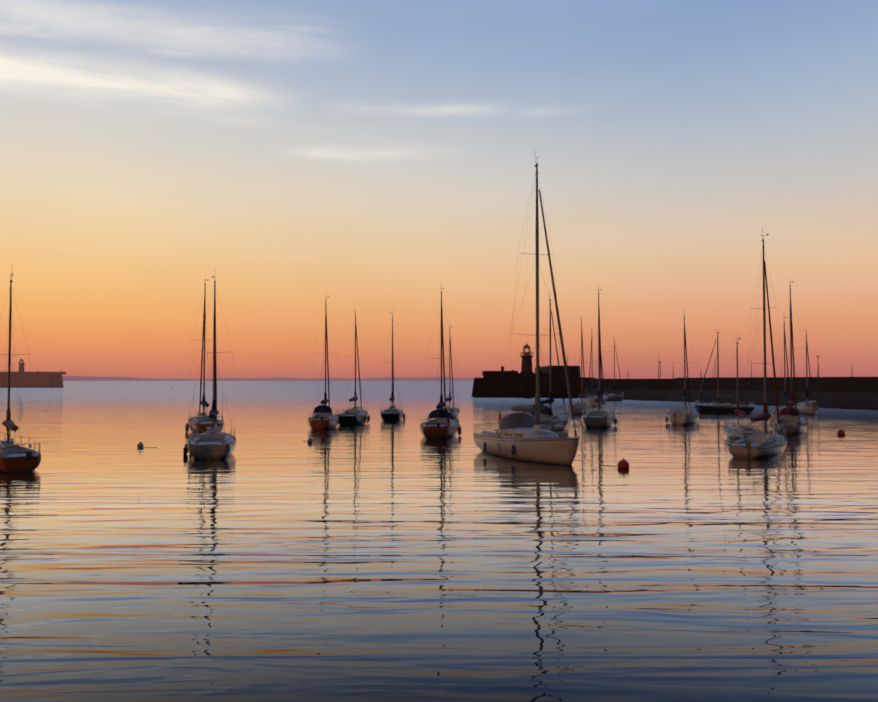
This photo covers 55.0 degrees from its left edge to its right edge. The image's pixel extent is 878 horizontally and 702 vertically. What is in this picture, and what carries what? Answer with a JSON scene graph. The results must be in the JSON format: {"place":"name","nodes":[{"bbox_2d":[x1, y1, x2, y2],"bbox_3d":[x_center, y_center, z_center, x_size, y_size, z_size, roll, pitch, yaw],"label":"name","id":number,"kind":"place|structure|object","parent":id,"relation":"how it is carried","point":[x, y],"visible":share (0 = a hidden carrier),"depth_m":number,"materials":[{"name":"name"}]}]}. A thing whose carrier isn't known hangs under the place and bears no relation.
{"place":"outdoors","nodes":[
{"label":"outdoors","id":0,"kind":"place"},
{"bbox_2d":[62,376,613,380],"bbox_3d":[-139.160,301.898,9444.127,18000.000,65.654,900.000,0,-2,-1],"label":"distant coastline","id":1,"kind":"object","parent":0,"point":[78,378],"depth_m":9044.45,"materials":[{"name":"purple"}]},
{"bbox_2d":[0,381,877,701],"bbox_3d":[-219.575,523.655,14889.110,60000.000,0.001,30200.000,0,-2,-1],"label":"sea water","id":2,"kind":"structure","parent":0,"point":[274,557],"depth_m":20.96,"materials":[{"name":"liquid"}]},
{"bbox_2d":[0,274,40,472],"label":"yacht","id":3,"kind":"object","parent":2,"relation":"on","point":[16,458],"visible":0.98,"depth_m":41.16,"materials":[{"name":"orange"}]},
{"bbox_2d":[0,372,65,387],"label":"pier wall","id":4,"kind":"structure","parent":2,"relation":"on","point":[39,380],"depth_m":516.20,"materials":[{"name":"stone"}]},
{"bbox_2d":[18,359,24,372],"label":"lighthouse","id":5,"kind":"object","parent":4,"relation":"on","point":[21,367],"visible":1,"depth_m":527.00,"materials":[{"name":"stone"}]},
{"bbox_2d":[137,440,156,447],"bbox_3d":[-19.044,6.107,54.901,1.722,0.519,0.419,-2,-3,37],"label":"buoy","id":6,"kind":"object","parent":2,"relation":"on","point":[139,444],"visible":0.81,"depth_m":55.11,"materials":[{"name":"black plastic"}]},
{"bbox_2d":[185,274,223,433],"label":"yacht","id":7,"kind":"object","parent":2,"relation":"on","point":[202,420],"visible":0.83,"depth_m":71.88,"materials":[{"name":"white"}]},
{"bbox_2d":[183,276,235,458],"bbox_3d":[-13.785,0.768,51.277,2.970,11.598,10.020,0,-2,-12],"label":"yacht","id":8,"kind":"object","parent":2,"relation":"on","point":[213,442],"visible":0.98,"depth_m":48.93,"materials":[{"name":"white"}]},
{"bbox_2d":[308,296,338,429],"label":"yacht","id":9,"kind":"object","parent":2,"relation":"on","point":[324,418],"visible":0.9,"depth_m":76.86,"materials":[{"name":"orange"}]},
{"bbox_2d":[337,314,369,424],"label":"yacht","id":10,"kind":"object","parent":2,"relation":"on","point":[355,415],"visible":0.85,"depth_m":84.93,"materials":[{"name":"blue"}]},
{"bbox_2d":[380,313,404,420],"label":"yacht","id":11,"kind":"object","parent":2,"relation":"on","point":[392,413],"visible":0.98,"depth_m":92.54,"materials":[{"name":"blue"}]},
{"bbox_2d":[420,288,461,438],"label":"yacht","id":12,"kind":"object","parent":2,"relation":"on","point":[441,424],"visible":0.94,"depth_m":65.80,"materials":[{"name":"orange"}]},
{"bbox_2d":[436,326,458,417],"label":"yacht","id":13,"kind":"object","parent":2,"relation":"on","point":[453,411],"visible":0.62,"depth_m":99.91,"materials":[{"name":"white"}]},
{"bbox_2d":[472,355,594,396],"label":"harbor fort","id":14,"kind":"structure","parent":2,"relation":"on","point":[493,383],"depth_m":223.78,"materials":[{"name":"stone"}]},
{"bbox_2d":[520,343,533,372],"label":"lighthouse","id":15,"kind":"object","parent":14,"relation":"on","point":[525,356],"visible":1,"depth_m":235.22,"materials":[{"name":"stone"}]},
{"bbox_2d":[473,159,594,469],"bbox_3d":[5.276,-2.358,47.220,3.931,17.864,13.502,1,-2,-18],"label":"yacht","id":16,"kind":"object","parent":2,"relation":"on","point":[533,440],"visible":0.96,"depth_m":46.57,"materials":[{"name":"white"}]},
{"bbox_2d":[518,295,569,430],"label":"yacht","id":17,"kind":"object","parent":2,"relation":"on","point":[548,417],"visible":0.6,"depth_m":74.18,"materials":[{"name":"white"}]},
{"bbox_2d":[569,318,591,414],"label":"yacht","id":18,"kind":"object","parent":2,"relation":"on","point":[578,407],"visible":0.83,"depth_m":110.04,"materials":[{"name":"white"}]},
{"bbox_2d":[584,328,604,406],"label":"yacht","id":19,"kind":"object","parent":2,"relation":"on","point":[592,402],"visible":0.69,"depth_m":141.64,"materials":[{"name":"white"}]},
{"bbox_2d":[587,355,607,402],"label":"yacht","id":20,"kind":"object","parent":2,"relation":"on","point":[605,398],"visible":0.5,"depth_m":159.95,"materials":[{"name":"white"}]},
{"bbox_2d":[581,284,616,427],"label":"yacht","id":21,"kind":"object","parent":2,"relation":"on","point":[596,418],"visible":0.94,"depth_m":80.51,"materials":[{"name":"white"}]},
{"bbox_2d":[603,343,623,400],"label":"yacht","id":22,"kind":"object","parent":2,"relation":"on","point":[614,397],"visible":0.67,"depth_m":179.97,"materials":[{"name":"white"}]},
{"bbox_2d":[602,457,628,468],"bbox_3d":[8.812,5.627,42.416,0.573,0.699,1.908,1,-2,-30],"label":"buoy","id":23,"kind":"object","parent":2,"relation":"on","point":[623,463],"visible":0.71,"depth_m":41.65,"materials":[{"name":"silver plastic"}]},
{"bbox_2d":[665,315,698,424],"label":"yacht","id":24,"kind":"object","parent":2,"relation":"on","point":[685,415],"visible":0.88,"depth_m":84.75,"materials":[{"name":"white"}]},
{"bbox_2d":[695,332,754,413],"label":"yacht","id":25,"kind":"object","parent":2,"relation":"on","point":[718,408],"visible":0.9,"depth_m":109.73,"materials":[{"name":"black"}]},
{"bbox_2d":[577,356,877,408],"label":"pier wall","id":26,"kind":"structure","parent":2,"relation":"on","point":[855,392],"depth_m":160.37,"materials":[{"name":"stone"}]},
{"bbox_2d":[719,338,763,439],"bbox_3d":[22.237,2.723,63.181,1.920,8.260,7.500,0,-2,-1],"label":"yacht","id":27,"kind":"object","parent":2,"relation":"on","point":[732,429],"visible":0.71,"depth_m":61.76,"materials":[{"name":"white"}]},
{"bbox_2d":[728,229,786,457],"bbox_3d":[19.936,-0.512,51.599,2.476,14.240,10.854,-1,-2,35],"label":"yacht","id":28,"kind":"object","parent":2,"relation":"on","point":[763,444],"visible":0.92,"depth_m":50.17,"materials":[{"name":"white"}]},
{"bbox_2d":[769,317,796,421],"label":"yacht","id":29,"kind":"object","parent":2,"relation":"on","point":[785,397],"visible":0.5,"depth_m":91.75,"materials":[{"name":"blue"}]},
{"bbox_2d":[773,281,807,433],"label":"yacht","id":30,"kind":"object","parent":2,"relation":"on","point":[792,421],"visible":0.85,"depth_m":70.26,"materials":[{"name":"white"}]},
{"bbox_2d":[793,333,818,414],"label":"yacht","id":31,"kind":"object","parent":2,"relation":"on","point":[810,408],"visible":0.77,"depth_m":108.82,"materials":[{"name":"white"}]},
{"bbox_2d":[837,428,844,434],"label":"buoy","id":32,"kind":"object","parent":2,"relation":"on","point":[840,432],"visible":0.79,"depth_m":67.20,"materials":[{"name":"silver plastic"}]},
{"bbox_2d":[0,0,877,378],"label":"sky","id":33,"kind":"structure","parent":0,"point":[375,158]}
]}

